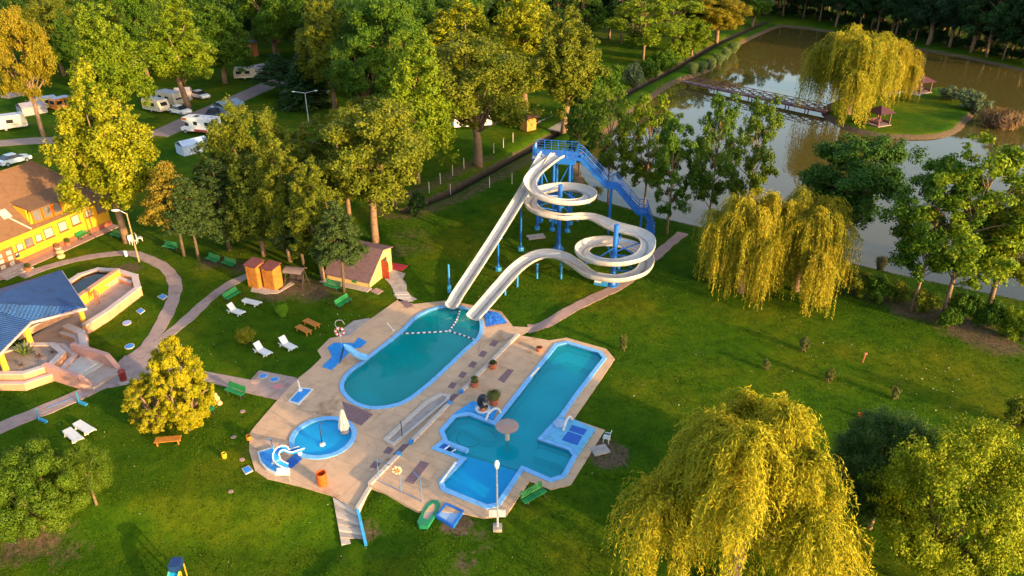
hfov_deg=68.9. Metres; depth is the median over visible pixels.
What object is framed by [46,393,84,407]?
path edging
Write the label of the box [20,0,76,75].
woodland tree
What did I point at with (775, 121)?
bank tree
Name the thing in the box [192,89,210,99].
parked car
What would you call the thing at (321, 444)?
spray pipe
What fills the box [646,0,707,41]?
broadleaf tree
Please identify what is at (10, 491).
round conifer
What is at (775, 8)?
undergrowth bush
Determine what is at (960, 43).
undergrowth bush
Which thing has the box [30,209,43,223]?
dormer window
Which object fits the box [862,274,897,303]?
bush
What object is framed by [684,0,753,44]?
broadleaf tree
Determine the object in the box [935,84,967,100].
bush
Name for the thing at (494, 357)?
retaining wall
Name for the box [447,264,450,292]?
blue post
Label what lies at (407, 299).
step slab
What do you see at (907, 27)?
woodland tree
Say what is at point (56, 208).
dormer window
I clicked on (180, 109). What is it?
parked car
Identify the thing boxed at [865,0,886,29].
woodland tree
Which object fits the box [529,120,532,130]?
door
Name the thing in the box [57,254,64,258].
garden stone
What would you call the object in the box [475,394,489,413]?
spout sculpture
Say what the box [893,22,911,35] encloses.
undergrowth bush
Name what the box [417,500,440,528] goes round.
foot wash kerb
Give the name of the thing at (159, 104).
caravan
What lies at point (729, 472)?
weeping willow
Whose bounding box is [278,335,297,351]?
sun lounger
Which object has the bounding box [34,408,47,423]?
path barrier
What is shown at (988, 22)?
woodland tree
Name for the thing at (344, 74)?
woodland tree
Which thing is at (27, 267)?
wall planter
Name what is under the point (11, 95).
awning tent
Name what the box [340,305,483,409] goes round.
swimming pool
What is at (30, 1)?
woodland tree
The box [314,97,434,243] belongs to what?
broadleaf tree
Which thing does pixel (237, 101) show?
awning tent
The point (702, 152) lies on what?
bank tree
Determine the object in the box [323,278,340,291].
park bench
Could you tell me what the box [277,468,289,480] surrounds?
notice sign
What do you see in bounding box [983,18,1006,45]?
woodland tree
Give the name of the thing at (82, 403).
path barrier
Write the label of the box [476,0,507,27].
woodland tree
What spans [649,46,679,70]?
bush
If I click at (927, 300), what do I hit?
bush
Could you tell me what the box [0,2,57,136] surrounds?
broadleaf tree
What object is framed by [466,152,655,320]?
spiral water slide
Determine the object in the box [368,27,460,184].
broadleaf tree
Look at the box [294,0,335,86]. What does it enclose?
woodland tree
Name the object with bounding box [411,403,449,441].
retaining wall
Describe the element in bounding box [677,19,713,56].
bushy tree
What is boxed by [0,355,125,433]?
path
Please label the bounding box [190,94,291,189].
broadleaf tree
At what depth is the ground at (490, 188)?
63.94 m
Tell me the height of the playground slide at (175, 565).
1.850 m
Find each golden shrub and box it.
[120,369,186,433]
[145,334,216,433]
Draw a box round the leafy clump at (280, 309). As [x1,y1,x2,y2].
[274,300,287,316]
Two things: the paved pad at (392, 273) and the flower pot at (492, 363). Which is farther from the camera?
the paved pad at (392, 273)
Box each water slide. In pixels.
[445,151,551,308]
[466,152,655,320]
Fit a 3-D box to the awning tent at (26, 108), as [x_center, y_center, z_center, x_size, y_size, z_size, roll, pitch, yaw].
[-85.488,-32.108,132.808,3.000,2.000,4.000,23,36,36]
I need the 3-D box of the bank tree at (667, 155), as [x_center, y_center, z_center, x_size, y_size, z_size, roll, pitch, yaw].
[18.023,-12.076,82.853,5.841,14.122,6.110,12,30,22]
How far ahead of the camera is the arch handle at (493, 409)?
55.32 m
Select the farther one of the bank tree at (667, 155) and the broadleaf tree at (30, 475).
the bank tree at (667, 155)
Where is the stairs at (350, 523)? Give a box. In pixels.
[333,498,366,546]
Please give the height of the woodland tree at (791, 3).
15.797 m
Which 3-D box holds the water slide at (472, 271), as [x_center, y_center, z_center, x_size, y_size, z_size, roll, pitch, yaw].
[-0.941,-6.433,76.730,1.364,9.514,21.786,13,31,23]
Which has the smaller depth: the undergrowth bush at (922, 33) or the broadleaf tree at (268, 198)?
the broadleaf tree at (268, 198)
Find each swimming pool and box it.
[289,416,356,459]
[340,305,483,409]
[431,341,606,508]
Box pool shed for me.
[319,241,392,291]
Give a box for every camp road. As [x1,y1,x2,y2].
[0,131,154,145]
[153,79,284,136]
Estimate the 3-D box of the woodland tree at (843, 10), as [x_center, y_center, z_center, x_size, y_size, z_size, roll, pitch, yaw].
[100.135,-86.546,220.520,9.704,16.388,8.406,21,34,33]
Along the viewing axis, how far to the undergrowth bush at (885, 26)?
210.09 m
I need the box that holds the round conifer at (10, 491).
[0,455,16,507]
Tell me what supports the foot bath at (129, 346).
on the ground at (490, 188)
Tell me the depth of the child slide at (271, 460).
51.37 m
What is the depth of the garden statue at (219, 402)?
57.48 m
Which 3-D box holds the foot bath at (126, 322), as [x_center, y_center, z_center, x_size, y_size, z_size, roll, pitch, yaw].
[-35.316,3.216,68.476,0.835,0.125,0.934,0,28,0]
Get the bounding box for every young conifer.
[618,334,627,351]
[762,358,771,369]
[799,336,811,351]
[824,368,835,382]
[891,385,901,399]
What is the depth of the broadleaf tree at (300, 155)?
82.21 m
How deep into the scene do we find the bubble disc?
54.67 m
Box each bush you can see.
[407,190,427,215]
[511,93,529,107]
[570,95,589,116]
[576,94,612,130]
[585,74,602,98]
[593,62,624,91]
[622,59,644,87]
[639,58,660,77]
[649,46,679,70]
[668,38,692,62]
[764,5,779,13]
[778,5,800,14]
[800,7,815,15]
[814,9,836,19]
[834,14,854,23]
[840,268,875,297]
[853,16,875,27]
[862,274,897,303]
[873,20,891,30]
[883,278,914,303]
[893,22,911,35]
[909,29,932,39]
[910,288,940,312]
[927,28,950,42]
[934,306,963,327]
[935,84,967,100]
[942,291,984,319]
[943,35,969,46]
[957,88,986,108]
[964,37,987,50]
[965,98,996,115]
[971,297,1007,327]
[983,44,1005,54]
[994,305,1023,341]
[999,45,1020,57]
[1003,394,1023,427]
[1014,318,1023,341]
[1016,50,1023,59]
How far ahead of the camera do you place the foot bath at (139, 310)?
70.38 m
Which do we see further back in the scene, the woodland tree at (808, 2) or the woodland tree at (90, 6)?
the woodland tree at (808, 2)
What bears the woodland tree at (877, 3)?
on the ground at (490, 188)
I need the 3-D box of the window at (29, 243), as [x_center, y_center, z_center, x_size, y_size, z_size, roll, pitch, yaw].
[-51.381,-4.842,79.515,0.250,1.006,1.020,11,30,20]
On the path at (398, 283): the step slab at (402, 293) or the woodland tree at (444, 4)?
the step slab at (402, 293)
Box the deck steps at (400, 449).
[393,439,413,456]
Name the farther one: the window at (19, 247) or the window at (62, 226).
the window at (62, 226)
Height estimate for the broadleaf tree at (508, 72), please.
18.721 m
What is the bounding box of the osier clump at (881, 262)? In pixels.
[875,255,888,270]
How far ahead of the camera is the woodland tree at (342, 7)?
129.49 m
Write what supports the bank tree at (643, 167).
on the ground at (490, 188)
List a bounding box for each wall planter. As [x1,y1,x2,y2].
[23,263,30,271]
[54,243,60,250]
[64,237,70,245]
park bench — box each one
[74,230,91,239]
[110,229,120,239]
[162,240,177,251]
[205,252,219,264]
[208,405,214,413]
[221,256,235,268]
[222,286,240,302]
[224,381,245,399]
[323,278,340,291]
[334,293,351,309]
[519,481,546,507]
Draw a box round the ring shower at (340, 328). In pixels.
[334,320,344,343]
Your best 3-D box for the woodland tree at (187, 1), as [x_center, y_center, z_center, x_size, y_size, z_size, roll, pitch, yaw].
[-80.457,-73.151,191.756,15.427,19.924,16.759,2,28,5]
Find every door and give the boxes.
[0,246,17,270]
[17,117,22,126]
[381,260,389,278]
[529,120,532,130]
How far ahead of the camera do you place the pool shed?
75.32 m
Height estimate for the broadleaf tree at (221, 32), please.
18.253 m
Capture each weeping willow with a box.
[600,385,876,575]
[691,187,801,311]
[747,184,863,320]
[794,22,905,128]
[876,37,925,102]
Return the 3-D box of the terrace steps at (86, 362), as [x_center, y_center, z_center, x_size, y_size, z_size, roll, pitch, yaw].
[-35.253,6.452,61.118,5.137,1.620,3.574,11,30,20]
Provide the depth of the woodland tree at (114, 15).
165.34 m
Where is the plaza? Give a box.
[104,334,179,387]
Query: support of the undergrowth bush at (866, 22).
on the ground at (490, 188)
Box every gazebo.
[865,105,895,127]
[907,75,936,93]
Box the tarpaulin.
[484,311,506,326]
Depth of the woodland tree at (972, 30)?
173.24 m
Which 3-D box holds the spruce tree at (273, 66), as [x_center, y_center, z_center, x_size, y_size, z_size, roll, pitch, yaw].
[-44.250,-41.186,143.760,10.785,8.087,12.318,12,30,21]
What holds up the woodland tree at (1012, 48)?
on the ground at (490, 188)
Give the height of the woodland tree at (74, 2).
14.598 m
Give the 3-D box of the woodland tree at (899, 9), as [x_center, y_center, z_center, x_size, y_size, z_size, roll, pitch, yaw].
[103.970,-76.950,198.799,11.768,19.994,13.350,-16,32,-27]
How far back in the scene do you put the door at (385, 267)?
75.84 m
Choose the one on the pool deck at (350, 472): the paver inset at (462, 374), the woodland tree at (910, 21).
the paver inset at (462, 374)
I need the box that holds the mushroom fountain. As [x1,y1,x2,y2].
[495,419,518,452]
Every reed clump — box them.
[687,61,698,75]
[697,60,708,73]
[705,57,716,70]
[714,53,726,64]
[721,47,732,59]
[727,41,740,52]
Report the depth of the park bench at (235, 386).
58.45 m
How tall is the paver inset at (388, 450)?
0.062 m
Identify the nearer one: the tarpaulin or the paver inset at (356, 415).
the paver inset at (356, 415)
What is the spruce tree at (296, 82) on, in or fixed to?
on the ground at (490, 188)
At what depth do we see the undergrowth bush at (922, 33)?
197.55 m
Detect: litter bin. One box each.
[116,368,130,384]
[221,452,226,458]
[246,434,251,440]
[316,469,326,486]
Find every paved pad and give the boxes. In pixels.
[251,281,294,294]
[338,318,369,336]
[370,288,382,294]
[385,269,404,278]
[526,233,545,239]
[536,115,573,131]
[590,444,610,456]
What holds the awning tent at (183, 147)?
on the ground at (490, 188)
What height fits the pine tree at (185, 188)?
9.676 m
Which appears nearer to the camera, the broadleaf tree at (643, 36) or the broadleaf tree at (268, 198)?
the broadleaf tree at (268, 198)
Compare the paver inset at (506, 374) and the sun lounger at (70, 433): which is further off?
the paver inset at (506, 374)
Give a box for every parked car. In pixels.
[0,152,31,166]
[167,104,191,115]
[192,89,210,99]
[204,107,219,115]
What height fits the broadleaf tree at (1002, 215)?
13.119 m
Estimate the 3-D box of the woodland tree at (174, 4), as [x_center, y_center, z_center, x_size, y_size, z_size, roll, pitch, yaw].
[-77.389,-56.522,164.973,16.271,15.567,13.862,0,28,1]
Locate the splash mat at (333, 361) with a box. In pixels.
[322,338,366,369]
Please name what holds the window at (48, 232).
in the yellow building
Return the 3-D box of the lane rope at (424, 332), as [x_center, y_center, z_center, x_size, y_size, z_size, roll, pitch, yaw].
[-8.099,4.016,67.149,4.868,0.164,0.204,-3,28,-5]
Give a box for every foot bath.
[122,320,131,325]
[124,343,134,349]
[136,308,144,314]
[157,294,167,299]
[242,465,252,474]
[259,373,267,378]
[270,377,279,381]
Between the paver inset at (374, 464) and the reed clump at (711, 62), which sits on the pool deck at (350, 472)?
the paver inset at (374, 464)
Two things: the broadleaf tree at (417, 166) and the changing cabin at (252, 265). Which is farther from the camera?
the broadleaf tree at (417, 166)
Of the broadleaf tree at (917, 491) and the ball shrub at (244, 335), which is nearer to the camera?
the broadleaf tree at (917, 491)
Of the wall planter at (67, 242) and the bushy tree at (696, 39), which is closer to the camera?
the wall planter at (67, 242)
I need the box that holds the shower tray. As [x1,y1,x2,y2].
[435,503,463,528]
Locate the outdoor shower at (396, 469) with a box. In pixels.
[376,459,421,501]
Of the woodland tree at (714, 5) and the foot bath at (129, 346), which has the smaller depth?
the foot bath at (129, 346)
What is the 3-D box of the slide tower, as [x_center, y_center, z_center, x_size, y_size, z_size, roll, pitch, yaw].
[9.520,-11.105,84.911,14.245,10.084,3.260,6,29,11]
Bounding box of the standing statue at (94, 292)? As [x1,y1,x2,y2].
[91,289,99,305]
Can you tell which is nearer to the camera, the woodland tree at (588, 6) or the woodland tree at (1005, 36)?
the woodland tree at (1005, 36)
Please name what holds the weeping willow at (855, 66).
on the ground at (490, 188)
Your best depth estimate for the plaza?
62.81 m
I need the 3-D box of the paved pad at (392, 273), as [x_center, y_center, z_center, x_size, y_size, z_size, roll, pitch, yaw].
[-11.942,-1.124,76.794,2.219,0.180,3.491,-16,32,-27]
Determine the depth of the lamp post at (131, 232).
78.18 m
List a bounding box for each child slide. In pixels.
[257,438,304,475]
[339,343,366,363]
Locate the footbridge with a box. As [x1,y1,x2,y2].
[682,75,830,113]
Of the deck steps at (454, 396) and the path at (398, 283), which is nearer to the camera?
the deck steps at (454, 396)
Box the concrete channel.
[383,393,450,446]
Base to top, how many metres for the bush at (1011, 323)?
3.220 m
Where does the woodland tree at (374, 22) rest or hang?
on the ground at (490, 188)
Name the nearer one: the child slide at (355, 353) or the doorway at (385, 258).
the child slide at (355, 353)
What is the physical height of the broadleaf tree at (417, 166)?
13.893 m
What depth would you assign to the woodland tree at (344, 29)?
125.38 m
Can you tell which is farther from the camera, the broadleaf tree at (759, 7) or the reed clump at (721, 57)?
the broadleaf tree at (759, 7)
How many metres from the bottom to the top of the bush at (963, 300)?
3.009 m
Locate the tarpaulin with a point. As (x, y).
(492, 318)
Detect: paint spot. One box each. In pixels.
[251,379,260,383]
[273,384,282,388]
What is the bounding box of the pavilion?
[0,270,86,370]
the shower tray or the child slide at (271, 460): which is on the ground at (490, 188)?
the shower tray
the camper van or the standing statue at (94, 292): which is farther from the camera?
the camper van
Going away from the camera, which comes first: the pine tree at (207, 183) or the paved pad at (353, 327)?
the paved pad at (353, 327)
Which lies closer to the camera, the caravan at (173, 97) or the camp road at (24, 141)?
the camp road at (24, 141)
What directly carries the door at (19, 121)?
in the caravan at (12, 120)
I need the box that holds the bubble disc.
[553,419,566,427]
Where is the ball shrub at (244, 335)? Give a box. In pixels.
[233,326,255,344]
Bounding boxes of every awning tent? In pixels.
[0,92,23,98]
[15,100,47,115]
[173,87,192,99]
[174,136,207,155]
[213,98,245,115]
[251,63,264,78]
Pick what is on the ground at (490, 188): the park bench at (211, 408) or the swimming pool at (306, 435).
the park bench at (211, 408)
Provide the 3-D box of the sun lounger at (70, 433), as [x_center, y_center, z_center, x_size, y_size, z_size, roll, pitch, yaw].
[-31.716,10.720,53.985,1.980,0.401,0.760,20,34,33]
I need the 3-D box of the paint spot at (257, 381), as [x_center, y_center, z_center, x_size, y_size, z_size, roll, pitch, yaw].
[-20.650,7.589,60.219,0.774,0.056,0.666,0,28,0]
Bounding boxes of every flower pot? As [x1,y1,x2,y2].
[470,375,478,387]
[485,388,501,405]
[488,359,496,369]
[536,345,542,351]
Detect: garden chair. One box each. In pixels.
[127,235,136,245]
[603,430,611,443]
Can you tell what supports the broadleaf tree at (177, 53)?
on the ground at (490, 188)
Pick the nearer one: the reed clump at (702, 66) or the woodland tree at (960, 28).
the reed clump at (702, 66)
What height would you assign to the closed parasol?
2.050 m
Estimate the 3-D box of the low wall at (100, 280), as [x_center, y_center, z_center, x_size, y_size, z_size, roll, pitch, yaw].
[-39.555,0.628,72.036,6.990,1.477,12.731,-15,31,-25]
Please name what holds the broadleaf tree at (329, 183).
on the ground at (490, 188)
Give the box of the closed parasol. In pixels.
[338,409,349,434]
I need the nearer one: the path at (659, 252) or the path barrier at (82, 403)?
the path barrier at (82, 403)
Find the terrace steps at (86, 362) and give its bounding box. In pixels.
[41,342,120,388]
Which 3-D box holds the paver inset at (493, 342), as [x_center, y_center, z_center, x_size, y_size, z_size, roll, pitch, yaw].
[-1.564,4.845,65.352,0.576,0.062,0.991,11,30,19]
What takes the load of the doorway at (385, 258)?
in the pool shed
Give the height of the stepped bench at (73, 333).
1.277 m
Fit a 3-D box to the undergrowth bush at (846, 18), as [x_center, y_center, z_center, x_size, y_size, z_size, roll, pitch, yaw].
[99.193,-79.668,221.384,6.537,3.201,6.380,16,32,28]
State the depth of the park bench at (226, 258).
78.45 m
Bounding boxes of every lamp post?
[111,209,139,261]
[292,90,317,121]
[489,460,505,532]
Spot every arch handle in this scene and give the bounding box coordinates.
[485,407,501,419]
[562,416,572,430]
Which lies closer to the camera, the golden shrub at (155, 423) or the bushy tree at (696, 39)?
the golden shrub at (155, 423)
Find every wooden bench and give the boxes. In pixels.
[154,435,181,446]
[295,324,311,336]
[303,318,319,329]
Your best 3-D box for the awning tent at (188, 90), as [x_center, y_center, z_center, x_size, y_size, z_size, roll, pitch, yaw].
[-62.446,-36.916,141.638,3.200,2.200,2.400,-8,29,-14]
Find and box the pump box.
[594,280,608,286]
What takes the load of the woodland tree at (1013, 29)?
on the ground at (490, 188)
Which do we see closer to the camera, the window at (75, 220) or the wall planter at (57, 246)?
the wall planter at (57, 246)
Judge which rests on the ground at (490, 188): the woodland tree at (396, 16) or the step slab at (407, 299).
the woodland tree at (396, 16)
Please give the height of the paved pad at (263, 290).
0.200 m
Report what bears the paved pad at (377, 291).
on the ground at (490, 188)
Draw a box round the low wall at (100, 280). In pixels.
[66,267,142,333]
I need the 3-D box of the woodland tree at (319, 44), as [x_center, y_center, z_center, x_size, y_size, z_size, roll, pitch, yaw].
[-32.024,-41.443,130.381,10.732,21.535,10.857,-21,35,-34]
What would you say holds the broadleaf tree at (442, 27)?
on the ground at (490, 188)
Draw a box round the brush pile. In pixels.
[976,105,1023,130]
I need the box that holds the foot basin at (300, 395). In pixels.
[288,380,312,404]
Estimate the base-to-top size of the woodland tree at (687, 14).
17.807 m
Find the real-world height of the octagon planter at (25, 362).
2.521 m
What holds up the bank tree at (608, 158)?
on the ground at (490, 188)
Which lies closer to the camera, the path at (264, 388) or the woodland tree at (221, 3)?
the path at (264, 388)
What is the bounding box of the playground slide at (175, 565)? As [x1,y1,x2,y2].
[167,557,187,575]
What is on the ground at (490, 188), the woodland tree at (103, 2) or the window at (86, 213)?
the woodland tree at (103, 2)
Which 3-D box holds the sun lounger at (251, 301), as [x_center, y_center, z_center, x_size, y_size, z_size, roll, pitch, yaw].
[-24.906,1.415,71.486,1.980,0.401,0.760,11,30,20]
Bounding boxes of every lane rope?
[402,330,447,333]
[448,309,459,330]
[449,330,473,339]
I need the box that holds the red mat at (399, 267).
[392,263,407,270]
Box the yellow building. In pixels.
[0,161,117,279]
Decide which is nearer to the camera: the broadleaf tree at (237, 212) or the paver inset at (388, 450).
the paver inset at (388, 450)
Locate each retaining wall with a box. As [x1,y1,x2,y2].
[354,486,370,510]
[368,454,398,485]
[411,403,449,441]
[461,333,519,390]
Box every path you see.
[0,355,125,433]
[18,251,182,344]
[159,274,246,338]
[179,366,296,399]
[385,275,415,301]
[527,232,687,332]
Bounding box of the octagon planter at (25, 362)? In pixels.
[0,339,77,390]
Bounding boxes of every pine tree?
[154,177,224,260]
[181,158,246,250]
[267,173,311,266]
[309,200,370,292]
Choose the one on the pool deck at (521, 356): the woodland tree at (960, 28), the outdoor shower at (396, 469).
the outdoor shower at (396, 469)
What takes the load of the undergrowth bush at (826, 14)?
on the ground at (490, 188)
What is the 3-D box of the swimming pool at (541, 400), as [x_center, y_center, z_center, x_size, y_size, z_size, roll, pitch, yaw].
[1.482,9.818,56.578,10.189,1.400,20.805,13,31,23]
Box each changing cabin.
[243,257,264,288]
[260,260,283,289]
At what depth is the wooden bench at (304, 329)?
66.79 m
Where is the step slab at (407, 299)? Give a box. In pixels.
[399,298,412,300]
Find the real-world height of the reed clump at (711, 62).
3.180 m
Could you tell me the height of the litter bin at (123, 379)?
1.140 m
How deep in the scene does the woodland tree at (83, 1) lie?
163.68 m
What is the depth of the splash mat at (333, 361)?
64.11 m
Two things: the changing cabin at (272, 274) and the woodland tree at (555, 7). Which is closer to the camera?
the changing cabin at (272, 274)
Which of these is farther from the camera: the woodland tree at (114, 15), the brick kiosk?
the woodland tree at (114, 15)
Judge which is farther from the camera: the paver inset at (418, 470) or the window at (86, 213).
the window at (86, 213)
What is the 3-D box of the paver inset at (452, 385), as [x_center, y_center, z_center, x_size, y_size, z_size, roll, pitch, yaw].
[-4.761,7.807,59.782,0.529,0.062,0.812,10,30,19]
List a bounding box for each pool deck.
[249,299,531,510]
[370,335,614,518]
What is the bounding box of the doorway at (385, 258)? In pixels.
[381,256,386,277]
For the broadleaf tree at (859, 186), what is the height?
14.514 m
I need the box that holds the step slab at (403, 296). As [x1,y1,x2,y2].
[396,295,410,297]
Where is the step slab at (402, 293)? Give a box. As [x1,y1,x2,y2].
[395,291,409,294]
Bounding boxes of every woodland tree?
[0,0,31,30]
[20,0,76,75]
[23,0,40,13]
[31,0,86,31]
[46,9,82,70]
[63,0,113,26]
[83,1,110,38]
[90,0,112,10]
[106,0,133,45]
[109,0,156,76]
[127,0,195,34]
[179,0,219,16]
[216,0,232,18]
[224,0,262,40]
[225,0,290,52]
[245,0,305,41]
[250,0,293,53]
[293,0,350,109]
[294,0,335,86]
[295,0,331,71]
[321,30,393,102]
[323,20,373,104]
[324,0,407,101]
[340,0,429,79]
[368,17,423,70]
[405,0,487,29]
[407,0,445,68]
[415,0,470,30]
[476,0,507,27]
[487,0,551,26]
[545,0,574,33]
[563,0,608,40]
[569,0,608,20]
[591,0,626,38]
[666,0,703,37]
[700,0,721,37]
[781,0,795,15]
[785,0,800,14]
[793,0,811,16]
[796,0,819,18]
[809,0,827,21]
[824,0,855,26]
[835,4,855,15]
[840,0,876,25]
[854,0,870,27]
[858,0,894,32]
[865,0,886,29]
[874,0,887,21]
[880,0,911,36]
[885,1,895,32]
[890,0,907,34]
[901,0,933,41]
[906,0,958,44]
[906,5,929,37]
[919,22,946,29]
[932,0,982,47]
[954,0,997,52]
[955,24,963,44]
[957,6,985,47]
[958,0,1022,56]
[967,1,998,50]
[971,0,1007,50]
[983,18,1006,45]
[989,0,1023,60]
[993,11,1021,57]
[1003,10,1023,47]
[1006,0,1023,64]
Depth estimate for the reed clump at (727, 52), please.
177.37 m
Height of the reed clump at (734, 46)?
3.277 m
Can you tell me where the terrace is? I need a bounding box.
[18,282,133,389]
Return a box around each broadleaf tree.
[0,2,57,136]
[0,435,96,547]
[38,56,160,243]
[55,433,117,505]
[65,3,158,122]
[132,0,219,109]
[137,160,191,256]
[188,0,260,83]
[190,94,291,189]
[190,141,245,224]
[218,152,275,256]
[244,128,309,261]
[266,126,320,195]
[282,154,344,280]
[283,113,333,185]
[312,105,367,215]
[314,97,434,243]
[328,95,377,123]
[364,98,423,208]
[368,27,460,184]
[416,27,551,168]
[418,0,507,79]
[490,0,563,109]
[528,0,610,134]
[602,0,643,43]
[603,0,691,62]
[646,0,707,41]
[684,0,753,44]
[741,0,773,28]
[794,131,928,229]
[828,402,947,529]
[862,412,1023,575]
[897,129,1023,312]
[972,186,1023,303]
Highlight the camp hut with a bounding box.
[245,40,258,56]
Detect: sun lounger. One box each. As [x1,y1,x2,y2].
[62,427,83,443]
[73,420,95,435]
[226,302,245,316]
[241,298,261,306]
[253,341,272,357]
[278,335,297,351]
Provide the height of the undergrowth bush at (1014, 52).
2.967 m
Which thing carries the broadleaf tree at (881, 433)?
on the ground at (490, 188)
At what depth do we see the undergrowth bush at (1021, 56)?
173.15 m
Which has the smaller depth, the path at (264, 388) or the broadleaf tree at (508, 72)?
the path at (264, 388)
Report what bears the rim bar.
on the swimming pool at (541, 400)
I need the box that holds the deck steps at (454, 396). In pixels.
[445,389,463,405]
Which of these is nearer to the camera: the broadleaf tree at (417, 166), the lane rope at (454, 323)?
the lane rope at (454, 323)
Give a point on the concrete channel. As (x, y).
(421, 413)
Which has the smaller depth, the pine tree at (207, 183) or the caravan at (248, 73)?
the pine tree at (207, 183)
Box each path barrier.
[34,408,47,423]
[75,391,87,405]
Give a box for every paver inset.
[342,401,372,424]
[370,461,380,468]
[383,447,393,453]
[401,300,413,307]
[405,461,428,483]
[448,382,456,388]
[458,371,466,377]
[468,361,476,367]
[478,350,486,356]
[489,340,498,346]
[498,369,513,382]
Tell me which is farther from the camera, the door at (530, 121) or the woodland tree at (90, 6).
the woodland tree at (90, 6)
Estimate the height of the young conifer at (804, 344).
1.425 m
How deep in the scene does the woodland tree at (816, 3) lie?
224.00 m
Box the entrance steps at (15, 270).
[0,262,33,279]
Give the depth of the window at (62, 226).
82.76 m
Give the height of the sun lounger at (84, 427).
0.401 m
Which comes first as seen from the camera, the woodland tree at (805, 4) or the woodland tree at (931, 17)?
the woodland tree at (931, 17)
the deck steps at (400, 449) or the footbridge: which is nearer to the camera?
the deck steps at (400, 449)
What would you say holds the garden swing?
on the ground at (490, 188)
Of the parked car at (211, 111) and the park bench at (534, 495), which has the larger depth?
the parked car at (211, 111)
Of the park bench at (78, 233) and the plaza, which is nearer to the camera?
the plaza
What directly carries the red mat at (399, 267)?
on the ground at (490, 188)
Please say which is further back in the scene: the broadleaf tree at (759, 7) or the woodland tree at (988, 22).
the broadleaf tree at (759, 7)
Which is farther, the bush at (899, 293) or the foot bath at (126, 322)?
the bush at (899, 293)
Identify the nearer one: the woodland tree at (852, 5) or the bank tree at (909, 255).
the bank tree at (909, 255)
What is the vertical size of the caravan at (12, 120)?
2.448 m
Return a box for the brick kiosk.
[520,111,539,131]
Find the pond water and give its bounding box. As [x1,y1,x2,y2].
[580,27,1023,300]
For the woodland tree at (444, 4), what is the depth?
139.47 m
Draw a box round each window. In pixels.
[15,242,25,252]
[24,237,34,248]
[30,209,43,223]
[34,233,44,243]
[41,205,53,219]
[43,226,55,239]
[50,202,62,215]
[57,220,69,232]
[70,214,81,226]
[84,209,92,218]
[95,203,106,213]
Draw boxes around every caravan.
[0,111,33,130]
[29,94,55,109]
[48,95,68,109]
[141,96,169,112]
[155,89,183,105]
[233,66,256,79]
[451,118,494,126]
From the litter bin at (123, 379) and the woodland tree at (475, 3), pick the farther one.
the woodland tree at (475, 3)
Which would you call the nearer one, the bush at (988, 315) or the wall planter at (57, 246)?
the bush at (988, 315)
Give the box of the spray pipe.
[319,423,324,446]
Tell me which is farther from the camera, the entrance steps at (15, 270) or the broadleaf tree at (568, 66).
the broadleaf tree at (568, 66)
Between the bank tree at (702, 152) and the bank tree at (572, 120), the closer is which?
the bank tree at (702, 152)
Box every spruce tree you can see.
[245,53,292,91]
[272,51,341,114]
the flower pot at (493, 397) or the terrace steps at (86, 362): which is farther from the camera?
the terrace steps at (86, 362)
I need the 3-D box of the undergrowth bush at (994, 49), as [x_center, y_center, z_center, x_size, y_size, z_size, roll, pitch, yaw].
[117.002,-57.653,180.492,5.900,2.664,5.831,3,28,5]
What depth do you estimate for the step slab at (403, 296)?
72.82 m
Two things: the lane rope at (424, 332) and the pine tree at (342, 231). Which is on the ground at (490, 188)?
the pine tree at (342, 231)
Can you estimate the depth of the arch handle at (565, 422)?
54.22 m
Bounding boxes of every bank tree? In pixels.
[564,104,596,175]
[582,82,635,205]
[615,93,686,203]
[648,116,701,235]
[686,91,746,219]
[722,92,785,201]
[873,152,996,310]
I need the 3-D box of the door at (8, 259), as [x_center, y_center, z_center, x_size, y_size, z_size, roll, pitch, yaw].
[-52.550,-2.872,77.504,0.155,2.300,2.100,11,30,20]
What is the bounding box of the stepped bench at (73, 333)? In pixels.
[59,323,87,345]
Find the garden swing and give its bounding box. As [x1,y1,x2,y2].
[282,266,308,288]
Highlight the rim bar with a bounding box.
[439,461,456,482]
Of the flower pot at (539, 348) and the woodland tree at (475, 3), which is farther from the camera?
the woodland tree at (475, 3)
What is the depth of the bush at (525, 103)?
127.97 m
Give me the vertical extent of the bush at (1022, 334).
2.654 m
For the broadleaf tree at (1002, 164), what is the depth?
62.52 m
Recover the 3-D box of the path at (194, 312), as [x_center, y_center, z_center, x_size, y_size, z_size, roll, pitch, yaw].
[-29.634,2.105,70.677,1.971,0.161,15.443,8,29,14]
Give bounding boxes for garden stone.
[56,249,63,253]
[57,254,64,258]
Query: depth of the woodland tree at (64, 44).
143.09 m
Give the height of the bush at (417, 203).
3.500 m
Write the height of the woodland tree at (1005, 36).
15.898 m
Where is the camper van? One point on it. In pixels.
(196, 122)
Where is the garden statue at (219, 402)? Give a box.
[213,392,222,405]
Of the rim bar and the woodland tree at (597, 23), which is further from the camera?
the woodland tree at (597, 23)
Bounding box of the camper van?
[181,114,220,135]
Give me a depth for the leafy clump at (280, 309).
69.04 m
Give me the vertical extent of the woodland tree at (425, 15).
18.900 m
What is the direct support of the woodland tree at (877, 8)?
on the ground at (490, 188)
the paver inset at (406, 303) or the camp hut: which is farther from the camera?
the camp hut
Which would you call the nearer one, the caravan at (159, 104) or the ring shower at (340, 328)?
the ring shower at (340, 328)
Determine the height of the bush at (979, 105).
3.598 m
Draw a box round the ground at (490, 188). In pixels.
[0,0,1023,575]
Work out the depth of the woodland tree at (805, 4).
228.67 m
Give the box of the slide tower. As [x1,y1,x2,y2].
[532,139,654,234]
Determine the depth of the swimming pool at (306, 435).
54.12 m
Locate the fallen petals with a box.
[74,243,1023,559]

